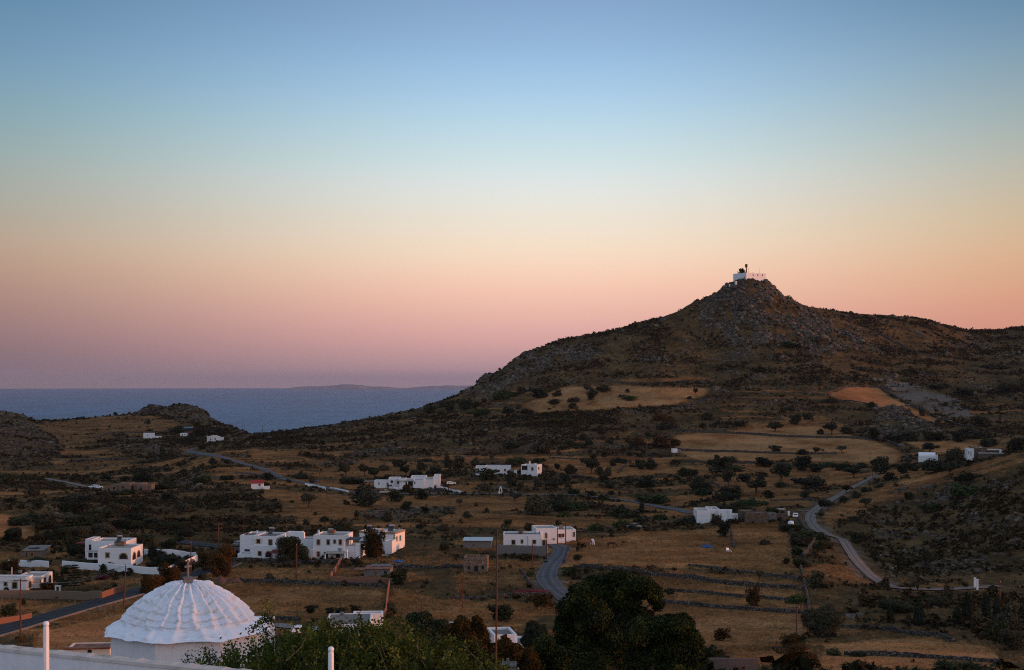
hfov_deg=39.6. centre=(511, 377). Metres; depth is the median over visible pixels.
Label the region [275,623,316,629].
pale street
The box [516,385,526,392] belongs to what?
shrub
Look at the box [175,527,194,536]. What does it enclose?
shrub
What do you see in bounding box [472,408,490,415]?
shrub
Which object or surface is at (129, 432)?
stone wall
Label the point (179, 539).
tree
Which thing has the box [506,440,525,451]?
tree
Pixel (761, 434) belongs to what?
stone wall
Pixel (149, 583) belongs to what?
shrub
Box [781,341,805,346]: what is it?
shrub
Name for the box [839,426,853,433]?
shrub
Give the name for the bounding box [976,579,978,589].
gate pier
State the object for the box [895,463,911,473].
shrub
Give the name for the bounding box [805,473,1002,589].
dirt road
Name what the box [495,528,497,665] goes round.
utility pole
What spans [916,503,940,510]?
shrub
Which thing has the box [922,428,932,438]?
shrub
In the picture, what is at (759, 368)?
shrub
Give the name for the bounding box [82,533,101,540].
shrub
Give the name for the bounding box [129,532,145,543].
shrub
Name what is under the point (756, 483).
tree
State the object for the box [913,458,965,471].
shrub
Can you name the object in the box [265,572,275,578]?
shrub
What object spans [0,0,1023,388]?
sky
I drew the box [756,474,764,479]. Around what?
shrub
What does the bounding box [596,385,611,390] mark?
shrub
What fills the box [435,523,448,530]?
shrub
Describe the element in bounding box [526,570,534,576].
shrub
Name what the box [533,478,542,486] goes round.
shrub
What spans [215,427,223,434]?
shrub
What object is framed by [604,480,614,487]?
shrub
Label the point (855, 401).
stone wall
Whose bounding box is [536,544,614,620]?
lane
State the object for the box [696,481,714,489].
shrub
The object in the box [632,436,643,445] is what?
shrub
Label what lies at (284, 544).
tree
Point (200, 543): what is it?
valley road
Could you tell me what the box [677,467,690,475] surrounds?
shrub
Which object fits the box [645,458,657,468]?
shrub
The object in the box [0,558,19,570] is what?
shrub
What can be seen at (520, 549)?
retaining wall
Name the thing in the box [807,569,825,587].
shrub
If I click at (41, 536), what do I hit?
shrub
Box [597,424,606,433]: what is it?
shrub
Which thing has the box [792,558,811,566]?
shrub
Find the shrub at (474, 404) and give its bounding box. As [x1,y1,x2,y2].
[469,401,481,407]
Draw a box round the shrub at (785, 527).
[778,524,803,530]
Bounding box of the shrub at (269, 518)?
[263,513,277,524]
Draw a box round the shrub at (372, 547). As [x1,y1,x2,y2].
[361,526,385,556]
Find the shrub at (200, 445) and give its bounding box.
[197,442,207,448]
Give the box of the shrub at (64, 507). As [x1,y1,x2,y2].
[57,499,88,511]
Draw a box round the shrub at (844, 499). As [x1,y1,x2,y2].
[838,496,848,502]
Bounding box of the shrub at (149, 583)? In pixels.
[140,574,164,592]
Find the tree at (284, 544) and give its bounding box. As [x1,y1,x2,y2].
[275,536,308,560]
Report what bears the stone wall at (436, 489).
on the ground at (918, 484)
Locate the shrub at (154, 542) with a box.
[148,540,160,548]
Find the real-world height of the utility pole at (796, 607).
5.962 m
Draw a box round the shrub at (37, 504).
[32,501,41,507]
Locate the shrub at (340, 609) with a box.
[333,607,348,612]
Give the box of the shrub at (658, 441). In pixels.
[650,433,672,447]
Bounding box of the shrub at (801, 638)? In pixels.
[783,632,806,642]
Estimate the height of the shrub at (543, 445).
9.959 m
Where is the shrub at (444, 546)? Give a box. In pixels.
[439,541,449,550]
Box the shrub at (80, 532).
[72,527,92,537]
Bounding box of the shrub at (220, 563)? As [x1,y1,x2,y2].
[208,542,235,575]
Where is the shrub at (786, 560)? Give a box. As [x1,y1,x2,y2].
[781,557,790,563]
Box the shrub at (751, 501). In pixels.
[730,497,768,505]
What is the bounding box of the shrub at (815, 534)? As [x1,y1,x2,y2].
[789,529,830,540]
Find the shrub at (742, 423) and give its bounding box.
[735,420,748,426]
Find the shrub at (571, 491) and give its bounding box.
[567,488,579,493]
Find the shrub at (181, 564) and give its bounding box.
[173,559,195,571]
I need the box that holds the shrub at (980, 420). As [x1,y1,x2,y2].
[971,415,992,426]
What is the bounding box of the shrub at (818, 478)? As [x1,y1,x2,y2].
[803,473,826,486]
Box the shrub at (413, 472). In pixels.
[409,470,422,475]
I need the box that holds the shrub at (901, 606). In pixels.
[878,599,923,612]
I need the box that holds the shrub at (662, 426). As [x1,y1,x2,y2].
[656,420,668,429]
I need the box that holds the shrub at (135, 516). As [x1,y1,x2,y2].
[124,512,148,520]
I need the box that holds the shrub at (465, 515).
[461,511,472,518]
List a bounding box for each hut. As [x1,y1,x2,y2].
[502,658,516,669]
[671,448,680,452]
[732,513,737,518]
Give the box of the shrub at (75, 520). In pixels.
[62,512,102,525]
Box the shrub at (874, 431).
[868,427,880,438]
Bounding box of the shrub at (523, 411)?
[520,409,532,413]
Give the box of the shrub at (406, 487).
[402,484,411,490]
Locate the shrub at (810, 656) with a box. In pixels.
[774,643,817,666]
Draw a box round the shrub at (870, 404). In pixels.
[865,402,875,406]
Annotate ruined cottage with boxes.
[464,555,488,572]
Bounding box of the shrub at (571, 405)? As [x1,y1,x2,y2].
[568,402,578,408]
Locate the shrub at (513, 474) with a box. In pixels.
[507,469,515,477]
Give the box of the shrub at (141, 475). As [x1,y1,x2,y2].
[128,468,153,481]
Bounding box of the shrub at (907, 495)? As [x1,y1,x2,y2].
[904,491,914,499]
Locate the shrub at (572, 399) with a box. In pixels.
[567,396,580,401]
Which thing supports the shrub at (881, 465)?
on the ground at (918, 484)
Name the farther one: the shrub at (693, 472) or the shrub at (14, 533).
the shrub at (693, 472)
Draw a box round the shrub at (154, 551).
[147,542,160,557]
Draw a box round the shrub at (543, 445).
[531,436,553,453]
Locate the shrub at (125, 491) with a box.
[113,488,132,494]
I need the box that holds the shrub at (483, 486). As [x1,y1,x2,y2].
[478,483,492,488]
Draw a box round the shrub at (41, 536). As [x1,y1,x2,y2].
[27,533,48,539]
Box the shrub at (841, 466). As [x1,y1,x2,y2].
[831,462,851,469]
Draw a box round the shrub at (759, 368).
[752,366,765,371]
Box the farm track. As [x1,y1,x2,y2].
[45,478,106,489]
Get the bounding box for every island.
[287,384,400,389]
[403,385,473,388]
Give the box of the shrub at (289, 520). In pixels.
[276,516,297,524]
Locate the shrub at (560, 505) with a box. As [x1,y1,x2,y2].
[547,494,574,512]
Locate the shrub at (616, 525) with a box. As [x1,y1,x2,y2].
[612,519,631,527]
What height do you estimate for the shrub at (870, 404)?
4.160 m
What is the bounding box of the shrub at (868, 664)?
[844,660,882,667]
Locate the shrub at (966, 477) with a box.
[956,472,984,480]
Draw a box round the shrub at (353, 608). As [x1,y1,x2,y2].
[348,604,361,611]
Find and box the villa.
[75,535,142,565]
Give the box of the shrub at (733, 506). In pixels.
[716,501,746,510]
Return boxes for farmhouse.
[364,474,440,489]
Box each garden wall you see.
[0,590,100,599]
[0,613,31,623]
[9,560,48,566]
[62,561,161,573]
[101,585,123,597]
[144,549,196,556]
[170,555,197,567]
[269,615,300,620]
[329,557,341,578]
[331,576,388,583]
[383,578,389,619]
[708,658,757,669]
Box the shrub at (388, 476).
[384,474,397,478]
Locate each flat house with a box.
[327,611,382,648]
[487,627,516,642]
[515,636,521,669]
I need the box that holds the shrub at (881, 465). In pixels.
[872,456,890,473]
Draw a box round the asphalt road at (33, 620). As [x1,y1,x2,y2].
[0,563,238,634]
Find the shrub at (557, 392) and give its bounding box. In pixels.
[551,389,561,395]
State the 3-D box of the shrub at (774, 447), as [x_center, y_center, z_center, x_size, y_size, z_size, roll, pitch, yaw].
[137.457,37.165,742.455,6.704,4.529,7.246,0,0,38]
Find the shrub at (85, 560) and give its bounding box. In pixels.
[60,558,96,568]
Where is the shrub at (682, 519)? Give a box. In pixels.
[673,514,695,523]
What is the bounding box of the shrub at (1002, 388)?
[996,384,1023,392]
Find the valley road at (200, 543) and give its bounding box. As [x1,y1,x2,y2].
[176,540,239,550]
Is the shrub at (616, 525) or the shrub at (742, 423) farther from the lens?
the shrub at (742, 423)
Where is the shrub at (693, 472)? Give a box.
[688,469,698,475]
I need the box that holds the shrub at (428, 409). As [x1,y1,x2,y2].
[423,406,436,412]
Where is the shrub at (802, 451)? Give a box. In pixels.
[796,449,808,454]
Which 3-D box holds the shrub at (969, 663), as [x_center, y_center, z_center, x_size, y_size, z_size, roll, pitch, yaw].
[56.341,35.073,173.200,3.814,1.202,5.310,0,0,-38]
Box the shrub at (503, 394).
[491,389,515,398]
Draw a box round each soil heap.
[213,575,227,582]
[229,576,242,582]
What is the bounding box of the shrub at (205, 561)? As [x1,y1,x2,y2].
[196,549,213,569]
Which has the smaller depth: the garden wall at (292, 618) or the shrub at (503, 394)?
the garden wall at (292, 618)
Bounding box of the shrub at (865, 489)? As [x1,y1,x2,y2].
[860,487,872,491]
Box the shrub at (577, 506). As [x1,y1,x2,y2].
[568,501,589,510]
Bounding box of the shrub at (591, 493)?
[585,491,597,495]
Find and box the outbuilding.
[63,642,110,654]
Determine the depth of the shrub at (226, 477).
635.14 m
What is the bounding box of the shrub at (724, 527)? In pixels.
[716,522,731,536]
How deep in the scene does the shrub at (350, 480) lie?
624.08 m
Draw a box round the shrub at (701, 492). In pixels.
[692,487,712,495]
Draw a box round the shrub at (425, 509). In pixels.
[420,506,429,512]
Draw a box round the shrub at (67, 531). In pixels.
[56,527,74,538]
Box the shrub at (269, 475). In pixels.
[262,472,274,479]
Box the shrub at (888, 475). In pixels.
[883,472,897,479]
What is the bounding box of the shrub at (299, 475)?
[295,470,303,478]
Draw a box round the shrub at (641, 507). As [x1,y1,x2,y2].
[639,501,644,511]
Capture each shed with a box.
[20,545,50,557]
[184,427,192,430]
[353,564,393,575]
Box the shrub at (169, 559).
[144,554,178,566]
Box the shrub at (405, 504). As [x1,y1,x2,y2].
[400,501,411,508]
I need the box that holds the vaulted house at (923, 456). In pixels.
[918,452,937,461]
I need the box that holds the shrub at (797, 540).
[789,534,813,545]
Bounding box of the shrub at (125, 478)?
[120,476,130,480]
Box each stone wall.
[70,457,128,461]
[95,430,166,439]
[232,557,342,563]
[240,577,387,586]
[369,488,396,492]
[393,564,462,568]
[415,488,444,492]
[450,592,551,599]
[519,567,535,588]
[543,471,598,480]
[549,457,610,458]
[563,546,569,562]
[573,563,802,589]
[575,449,610,451]
[576,526,614,531]
[596,379,715,383]
[617,461,629,472]
[662,599,803,613]
[671,428,872,439]
[672,588,804,601]
[673,447,836,453]
[688,460,854,466]
[688,564,798,579]
[729,523,734,547]
[770,498,818,501]
[797,517,806,529]
[799,564,810,609]
[801,537,814,557]
[824,385,964,426]
[836,623,955,641]
[840,400,866,403]
[844,650,999,662]
[860,328,936,355]
[870,437,908,460]
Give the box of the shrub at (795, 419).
[788,414,801,424]
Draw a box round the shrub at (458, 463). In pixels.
[451,455,464,468]
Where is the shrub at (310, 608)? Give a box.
[303,605,317,612]
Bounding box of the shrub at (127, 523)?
[112,518,138,528]
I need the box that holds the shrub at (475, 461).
[470,457,480,465]
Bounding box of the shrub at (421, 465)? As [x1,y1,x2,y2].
[416,459,428,469]
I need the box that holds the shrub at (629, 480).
[624,476,635,483]
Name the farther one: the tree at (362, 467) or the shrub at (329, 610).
the tree at (362, 467)
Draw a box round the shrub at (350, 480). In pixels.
[339,476,366,484]
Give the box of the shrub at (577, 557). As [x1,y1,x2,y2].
[573,554,581,559]
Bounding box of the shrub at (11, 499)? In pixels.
[5,497,16,502]
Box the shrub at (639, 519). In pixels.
[636,517,649,521]
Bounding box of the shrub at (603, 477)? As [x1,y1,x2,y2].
[598,474,607,481]
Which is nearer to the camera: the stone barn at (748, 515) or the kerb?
the kerb
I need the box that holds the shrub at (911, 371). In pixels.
[902,368,918,372]
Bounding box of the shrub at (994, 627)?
[985,619,1011,638]
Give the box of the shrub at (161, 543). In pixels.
[158,541,163,547]
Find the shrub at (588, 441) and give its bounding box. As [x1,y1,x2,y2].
[584,438,592,444]
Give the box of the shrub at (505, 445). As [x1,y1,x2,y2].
[501,441,512,448]
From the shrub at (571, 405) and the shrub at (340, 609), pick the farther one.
the shrub at (571, 405)
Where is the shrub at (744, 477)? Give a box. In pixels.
[736,473,750,481]
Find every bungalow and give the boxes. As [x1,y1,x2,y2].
[0,567,51,589]
[205,435,223,442]
[503,530,546,545]
[532,525,575,543]
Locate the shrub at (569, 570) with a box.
[560,566,583,575]
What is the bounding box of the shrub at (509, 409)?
[501,406,514,413]
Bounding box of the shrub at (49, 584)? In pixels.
[39,582,54,588]
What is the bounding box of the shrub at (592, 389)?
[588,387,597,394]
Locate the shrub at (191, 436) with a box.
[184,431,196,440]
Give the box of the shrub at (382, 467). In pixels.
[377,463,389,470]
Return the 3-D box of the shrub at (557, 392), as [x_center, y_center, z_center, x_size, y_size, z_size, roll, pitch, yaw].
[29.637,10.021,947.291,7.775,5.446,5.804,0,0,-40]
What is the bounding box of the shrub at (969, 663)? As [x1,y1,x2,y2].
[954,660,997,669]
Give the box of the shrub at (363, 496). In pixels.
[349,483,382,506]
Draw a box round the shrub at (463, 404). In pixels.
[458,398,471,409]
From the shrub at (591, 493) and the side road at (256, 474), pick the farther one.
the side road at (256, 474)
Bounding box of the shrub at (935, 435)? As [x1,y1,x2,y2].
[927,432,947,439]
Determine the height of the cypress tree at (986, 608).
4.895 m
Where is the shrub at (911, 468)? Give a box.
[906,463,919,470]
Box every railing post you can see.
[43,621,48,669]
[328,646,333,669]
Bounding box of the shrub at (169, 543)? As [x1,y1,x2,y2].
[164,538,176,548]
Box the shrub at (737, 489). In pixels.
[719,485,743,496]
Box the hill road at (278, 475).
[186,447,692,512]
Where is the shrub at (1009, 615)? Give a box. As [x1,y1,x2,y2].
[994,601,1019,626]
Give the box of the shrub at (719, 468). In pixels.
[707,462,745,472]
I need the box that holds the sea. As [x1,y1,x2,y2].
[0,388,464,432]
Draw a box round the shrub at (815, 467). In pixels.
[807,463,823,471]
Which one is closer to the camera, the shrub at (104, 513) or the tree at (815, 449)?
the shrub at (104, 513)
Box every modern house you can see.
[693,506,731,523]
[965,447,1003,459]
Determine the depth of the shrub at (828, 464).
679.77 m
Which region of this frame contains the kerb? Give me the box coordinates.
[0,563,241,636]
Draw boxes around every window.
[12,582,17,588]
[28,580,31,588]
[105,552,109,557]
[119,552,127,558]
[254,539,262,543]
[268,539,272,545]
[521,465,527,469]
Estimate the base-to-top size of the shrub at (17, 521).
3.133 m
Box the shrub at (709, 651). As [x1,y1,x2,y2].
[697,644,723,657]
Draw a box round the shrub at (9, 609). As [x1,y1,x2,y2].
[0,603,18,615]
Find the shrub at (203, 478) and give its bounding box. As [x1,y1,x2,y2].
[193,475,211,482]
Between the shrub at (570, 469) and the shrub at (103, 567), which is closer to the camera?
the shrub at (103, 567)
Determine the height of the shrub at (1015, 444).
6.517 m
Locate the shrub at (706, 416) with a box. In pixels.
[701,412,714,419]
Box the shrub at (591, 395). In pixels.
[586,392,594,399]
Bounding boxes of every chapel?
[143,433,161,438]
[250,480,269,488]
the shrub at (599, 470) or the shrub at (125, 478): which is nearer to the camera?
the shrub at (599, 470)
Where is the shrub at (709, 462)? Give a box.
[705,459,715,466]
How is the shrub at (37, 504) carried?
on the ground at (918, 484)
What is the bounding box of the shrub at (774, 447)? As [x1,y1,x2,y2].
[768,445,782,451]
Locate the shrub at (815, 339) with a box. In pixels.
[807,337,824,341]
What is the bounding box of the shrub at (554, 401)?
[547,398,562,403]
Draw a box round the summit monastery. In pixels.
[733,264,765,280]
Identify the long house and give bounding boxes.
[110,482,154,491]
[476,465,516,474]
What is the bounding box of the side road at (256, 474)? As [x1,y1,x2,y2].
[234,472,285,477]
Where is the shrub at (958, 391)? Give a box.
[953,386,974,395]
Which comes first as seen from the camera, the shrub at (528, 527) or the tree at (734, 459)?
the shrub at (528, 527)
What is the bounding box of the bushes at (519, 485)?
[2,389,978,604]
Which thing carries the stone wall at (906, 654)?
on the ground at (918, 484)
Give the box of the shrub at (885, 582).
[877,576,890,587]
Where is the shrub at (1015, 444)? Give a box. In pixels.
[1006,438,1023,450]
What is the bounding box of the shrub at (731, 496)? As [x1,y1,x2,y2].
[712,491,740,501]
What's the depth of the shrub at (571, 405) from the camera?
908.13 m
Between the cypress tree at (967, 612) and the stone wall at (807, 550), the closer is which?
the cypress tree at (967, 612)
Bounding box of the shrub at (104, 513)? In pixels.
[82,507,113,517]
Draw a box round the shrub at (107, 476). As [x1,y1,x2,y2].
[98,474,113,478]
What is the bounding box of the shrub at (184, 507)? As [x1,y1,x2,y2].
[170,501,196,511]
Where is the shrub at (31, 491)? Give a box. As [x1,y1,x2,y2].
[23,485,40,495]
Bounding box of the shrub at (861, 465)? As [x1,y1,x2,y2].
[850,462,868,468]
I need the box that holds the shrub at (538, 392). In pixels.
[531,388,549,397]
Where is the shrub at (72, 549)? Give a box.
[66,543,84,554]
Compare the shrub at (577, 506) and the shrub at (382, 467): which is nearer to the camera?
the shrub at (577, 506)
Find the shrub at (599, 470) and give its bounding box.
[594,465,602,474]
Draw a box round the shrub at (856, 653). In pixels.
[849,651,866,656]
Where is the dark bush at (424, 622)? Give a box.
[401,610,448,657]
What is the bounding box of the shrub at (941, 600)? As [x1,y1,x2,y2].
[929,596,949,605]
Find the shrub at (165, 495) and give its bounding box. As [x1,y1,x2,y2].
[160,492,175,499]
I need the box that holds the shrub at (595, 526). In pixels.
[587,522,606,530]
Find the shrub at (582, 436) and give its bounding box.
[578,432,588,439]
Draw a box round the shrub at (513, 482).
[509,480,517,485]
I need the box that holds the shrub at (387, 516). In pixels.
[380,510,392,520]
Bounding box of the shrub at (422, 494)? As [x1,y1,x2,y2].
[413,489,428,499]
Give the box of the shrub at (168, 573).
[157,561,180,585]
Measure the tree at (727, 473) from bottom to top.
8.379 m
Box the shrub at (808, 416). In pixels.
[802,412,814,419]
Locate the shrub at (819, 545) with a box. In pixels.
[815,541,825,550]
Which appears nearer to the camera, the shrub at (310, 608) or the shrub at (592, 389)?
the shrub at (310, 608)
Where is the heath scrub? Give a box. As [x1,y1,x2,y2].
[0,279,1023,669]
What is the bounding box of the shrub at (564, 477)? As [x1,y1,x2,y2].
[560,474,570,480]
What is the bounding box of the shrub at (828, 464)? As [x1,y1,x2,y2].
[818,462,835,466]
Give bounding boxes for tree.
[65,564,85,590]
[173,535,184,544]
[181,597,516,669]
[190,421,200,426]
[193,425,206,441]
[275,536,308,560]
[300,493,317,506]
[319,516,328,524]
[338,463,350,476]
[358,463,368,475]
[367,467,379,478]
[392,460,406,467]
[400,465,409,476]
[440,614,494,669]
[444,452,450,467]
[491,634,541,669]
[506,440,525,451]
[506,473,512,483]
[509,493,521,501]
[519,620,553,648]
[552,570,665,669]
[583,385,590,391]
[584,458,600,473]
[590,453,597,458]
[601,450,609,460]
[622,612,709,669]
[639,446,647,453]
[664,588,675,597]
[712,454,729,465]
[722,468,735,485]
[728,456,738,464]
[745,479,766,492]
[756,570,763,580]
[766,422,783,431]
[770,464,792,481]
[790,477,821,490]
[793,455,811,470]
[812,447,820,451]
[814,511,824,517]
[818,499,826,510]
[822,422,837,434]
[824,500,835,510]
[836,445,846,452]
[841,485,852,492]
[842,466,860,477]
[858,498,871,507]
[886,607,893,622]
[912,599,924,625]
[922,442,940,451]
[941,465,956,474]
[952,606,961,623]
[961,590,973,623]
[981,591,990,615]
[993,595,1001,614]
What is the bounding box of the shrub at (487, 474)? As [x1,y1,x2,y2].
[474,467,499,479]
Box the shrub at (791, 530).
[786,528,796,534]
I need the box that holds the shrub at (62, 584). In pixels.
[56,578,69,586]
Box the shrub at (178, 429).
[168,425,183,432]
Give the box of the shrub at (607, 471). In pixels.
[602,466,611,475]
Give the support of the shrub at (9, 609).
on the ground at (918, 484)
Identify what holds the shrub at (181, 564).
on the ground at (918, 484)
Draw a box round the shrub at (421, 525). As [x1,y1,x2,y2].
[415,523,424,528]
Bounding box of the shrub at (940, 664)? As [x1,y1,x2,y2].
[933,657,959,669]
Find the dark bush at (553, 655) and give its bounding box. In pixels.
[531,632,573,669]
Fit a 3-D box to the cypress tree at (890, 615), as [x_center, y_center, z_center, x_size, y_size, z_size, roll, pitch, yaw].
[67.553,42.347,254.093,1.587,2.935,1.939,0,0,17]
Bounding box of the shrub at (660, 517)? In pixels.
[651,513,667,519]
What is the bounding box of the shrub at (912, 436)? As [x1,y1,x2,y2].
[883,431,918,440]
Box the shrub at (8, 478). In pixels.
[0,472,17,484]
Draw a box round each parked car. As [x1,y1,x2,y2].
[233,541,239,546]
[289,625,301,632]
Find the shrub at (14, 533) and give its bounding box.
[3,527,22,540]
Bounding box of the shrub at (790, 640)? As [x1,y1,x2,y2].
[779,633,798,646]
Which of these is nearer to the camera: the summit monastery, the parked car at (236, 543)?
the parked car at (236, 543)
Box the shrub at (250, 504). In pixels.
[245,503,264,507]
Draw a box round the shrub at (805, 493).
[800,490,810,497]
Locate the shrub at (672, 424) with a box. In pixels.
[669,420,679,428]
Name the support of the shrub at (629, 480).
on the ground at (918, 484)
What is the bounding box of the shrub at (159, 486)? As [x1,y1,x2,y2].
[155,482,175,489]
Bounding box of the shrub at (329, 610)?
[324,607,336,613]
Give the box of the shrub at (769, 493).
[762,490,774,497]
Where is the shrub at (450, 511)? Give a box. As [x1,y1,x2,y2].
[440,509,455,513]
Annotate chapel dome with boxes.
[104,560,274,667]
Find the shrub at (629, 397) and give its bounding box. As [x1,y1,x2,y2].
[622,395,638,399]
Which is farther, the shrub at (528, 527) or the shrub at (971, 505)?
the shrub at (971, 505)
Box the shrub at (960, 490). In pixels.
[948,483,982,496]
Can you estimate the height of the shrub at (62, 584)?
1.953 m
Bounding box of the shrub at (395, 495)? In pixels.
[386,490,404,501]
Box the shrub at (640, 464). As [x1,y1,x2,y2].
[635,459,645,468]
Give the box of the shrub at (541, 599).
[531,593,554,607]
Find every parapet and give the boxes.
[0,644,250,669]
[305,483,325,489]
[438,486,460,492]
[497,485,516,492]
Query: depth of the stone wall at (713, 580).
318.11 m
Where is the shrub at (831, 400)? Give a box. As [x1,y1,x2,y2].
[821,397,837,402]
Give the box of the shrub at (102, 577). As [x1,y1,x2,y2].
[94,574,110,579]
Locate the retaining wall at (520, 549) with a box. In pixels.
[498,545,547,555]
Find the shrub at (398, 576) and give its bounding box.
[389,568,407,584]
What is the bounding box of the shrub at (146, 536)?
[139,534,155,540]
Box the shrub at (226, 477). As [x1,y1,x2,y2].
[219,474,234,479]
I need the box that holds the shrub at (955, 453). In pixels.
[944,447,963,459]
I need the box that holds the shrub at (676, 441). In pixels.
[670,438,681,445]
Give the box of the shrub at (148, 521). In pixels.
[141,517,169,525]
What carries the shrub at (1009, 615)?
on the ground at (918, 484)
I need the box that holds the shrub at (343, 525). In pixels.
[335,522,352,529]
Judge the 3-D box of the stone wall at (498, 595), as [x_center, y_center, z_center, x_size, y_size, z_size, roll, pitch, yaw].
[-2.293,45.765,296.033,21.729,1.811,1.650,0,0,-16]
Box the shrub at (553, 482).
[543,477,560,485]
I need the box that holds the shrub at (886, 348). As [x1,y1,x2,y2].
[883,345,898,350]
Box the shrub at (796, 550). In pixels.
[790,545,802,554]
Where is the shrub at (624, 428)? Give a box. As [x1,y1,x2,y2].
[620,424,628,430]
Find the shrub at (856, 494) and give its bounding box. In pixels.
[852,490,860,497]
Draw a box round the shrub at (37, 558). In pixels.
[27,557,46,561]
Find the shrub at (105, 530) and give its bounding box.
[90,523,117,536]
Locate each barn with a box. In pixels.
[463,537,492,547]
[738,508,789,522]
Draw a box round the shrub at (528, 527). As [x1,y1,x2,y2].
[524,522,534,530]
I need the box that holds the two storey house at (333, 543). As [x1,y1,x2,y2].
[308,529,365,558]
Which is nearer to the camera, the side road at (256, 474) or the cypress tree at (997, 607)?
the cypress tree at (997, 607)
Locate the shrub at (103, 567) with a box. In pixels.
[99,563,106,570]
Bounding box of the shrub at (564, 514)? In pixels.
[556,511,569,516]
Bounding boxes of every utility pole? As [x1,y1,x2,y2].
[14,578,26,637]
[123,565,125,606]
[190,542,191,572]
[214,523,222,546]
[296,544,296,577]
[462,573,462,608]
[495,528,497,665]
[790,605,803,634]
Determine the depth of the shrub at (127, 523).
427.00 m
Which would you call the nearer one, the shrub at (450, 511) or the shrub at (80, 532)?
the shrub at (80, 532)
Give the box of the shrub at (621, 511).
[605,505,643,518]
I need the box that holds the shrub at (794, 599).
[784,594,806,603]
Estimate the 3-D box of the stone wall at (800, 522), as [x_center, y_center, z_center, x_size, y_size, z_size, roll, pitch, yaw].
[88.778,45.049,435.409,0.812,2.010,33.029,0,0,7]
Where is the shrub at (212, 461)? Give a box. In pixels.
[208,457,217,464]
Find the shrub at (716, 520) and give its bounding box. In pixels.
[711,514,723,524]
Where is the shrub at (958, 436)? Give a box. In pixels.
[952,431,966,441]
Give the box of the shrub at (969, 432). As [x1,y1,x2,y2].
[951,426,983,438]
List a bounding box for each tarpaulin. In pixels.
[512,589,549,592]
[701,544,712,547]
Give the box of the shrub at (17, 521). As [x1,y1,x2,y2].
[6,515,31,525]
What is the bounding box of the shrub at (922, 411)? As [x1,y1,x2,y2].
[918,406,925,415]
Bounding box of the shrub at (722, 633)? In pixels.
[713,627,731,640]
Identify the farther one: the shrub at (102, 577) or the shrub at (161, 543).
the shrub at (161, 543)
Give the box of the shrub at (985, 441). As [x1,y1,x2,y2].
[980,435,997,446]
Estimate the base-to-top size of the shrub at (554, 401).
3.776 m
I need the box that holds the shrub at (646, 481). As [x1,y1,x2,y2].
[637,474,655,487]
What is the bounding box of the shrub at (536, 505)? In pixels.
[523,494,553,514]
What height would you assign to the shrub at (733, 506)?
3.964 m
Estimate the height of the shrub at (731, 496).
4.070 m
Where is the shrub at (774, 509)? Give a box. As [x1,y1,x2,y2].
[765,506,778,512]
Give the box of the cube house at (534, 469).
[521,461,541,475]
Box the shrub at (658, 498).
[634,494,670,503]
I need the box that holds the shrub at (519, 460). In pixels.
[506,456,524,463]
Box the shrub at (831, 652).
[825,647,842,655]
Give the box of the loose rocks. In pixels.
[0,279,1023,585]
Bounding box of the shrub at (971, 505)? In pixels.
[966,503,976,508]
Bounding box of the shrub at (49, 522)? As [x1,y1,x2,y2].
[35,515,61,528]
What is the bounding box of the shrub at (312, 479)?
[309,475,315,482]
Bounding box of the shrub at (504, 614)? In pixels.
[487,603,513,621]
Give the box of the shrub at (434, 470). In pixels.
[426,466,442,474]
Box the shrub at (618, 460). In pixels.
[611,457,630,463]
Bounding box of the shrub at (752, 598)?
[745,584,760,605]
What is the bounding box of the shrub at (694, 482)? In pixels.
[687,476,704,489]
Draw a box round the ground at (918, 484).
[0,278,1023,669]
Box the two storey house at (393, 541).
[359,524,404,555]
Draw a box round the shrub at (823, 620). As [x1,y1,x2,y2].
[800,603,845,637]
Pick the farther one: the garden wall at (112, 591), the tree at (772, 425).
the tree at (772, 425)
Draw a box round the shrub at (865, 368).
[858,366,870,371]
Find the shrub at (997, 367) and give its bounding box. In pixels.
[985,364,1011,368]
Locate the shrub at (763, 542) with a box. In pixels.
[758,538,770,544]
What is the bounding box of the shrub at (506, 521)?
[503,519,511,525]
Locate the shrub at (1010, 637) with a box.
[999,628,1023,648]
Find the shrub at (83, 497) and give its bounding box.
[74,493,96,502]
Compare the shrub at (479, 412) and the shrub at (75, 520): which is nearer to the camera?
the shrub at (75, 520)
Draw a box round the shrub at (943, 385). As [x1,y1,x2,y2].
[928,383,950,388]
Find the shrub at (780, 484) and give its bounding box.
[774,481,788,486]
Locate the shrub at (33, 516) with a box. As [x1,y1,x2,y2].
[14,513,47,521]
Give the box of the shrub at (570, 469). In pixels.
[562,464,577,473]
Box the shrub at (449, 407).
[444,404,453,410]
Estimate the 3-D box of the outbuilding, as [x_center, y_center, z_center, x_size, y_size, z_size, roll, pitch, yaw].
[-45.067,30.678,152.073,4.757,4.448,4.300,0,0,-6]
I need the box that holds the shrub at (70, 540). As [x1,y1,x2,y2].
[62,535,80,545]
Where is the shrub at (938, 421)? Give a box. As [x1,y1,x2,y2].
[934,418,941,426]
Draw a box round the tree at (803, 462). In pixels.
[793,455,811,470]
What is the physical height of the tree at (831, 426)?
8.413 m
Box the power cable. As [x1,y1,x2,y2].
[27,566,123,582]
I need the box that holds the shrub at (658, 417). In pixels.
[653,412,673,420]
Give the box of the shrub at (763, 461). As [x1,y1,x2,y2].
[754,457,772,466]
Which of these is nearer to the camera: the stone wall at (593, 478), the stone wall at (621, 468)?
the stone wall at (593, 478)
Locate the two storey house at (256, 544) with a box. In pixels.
[238,524,312,558]
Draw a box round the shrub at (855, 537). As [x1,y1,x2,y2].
[850,531,864,543]

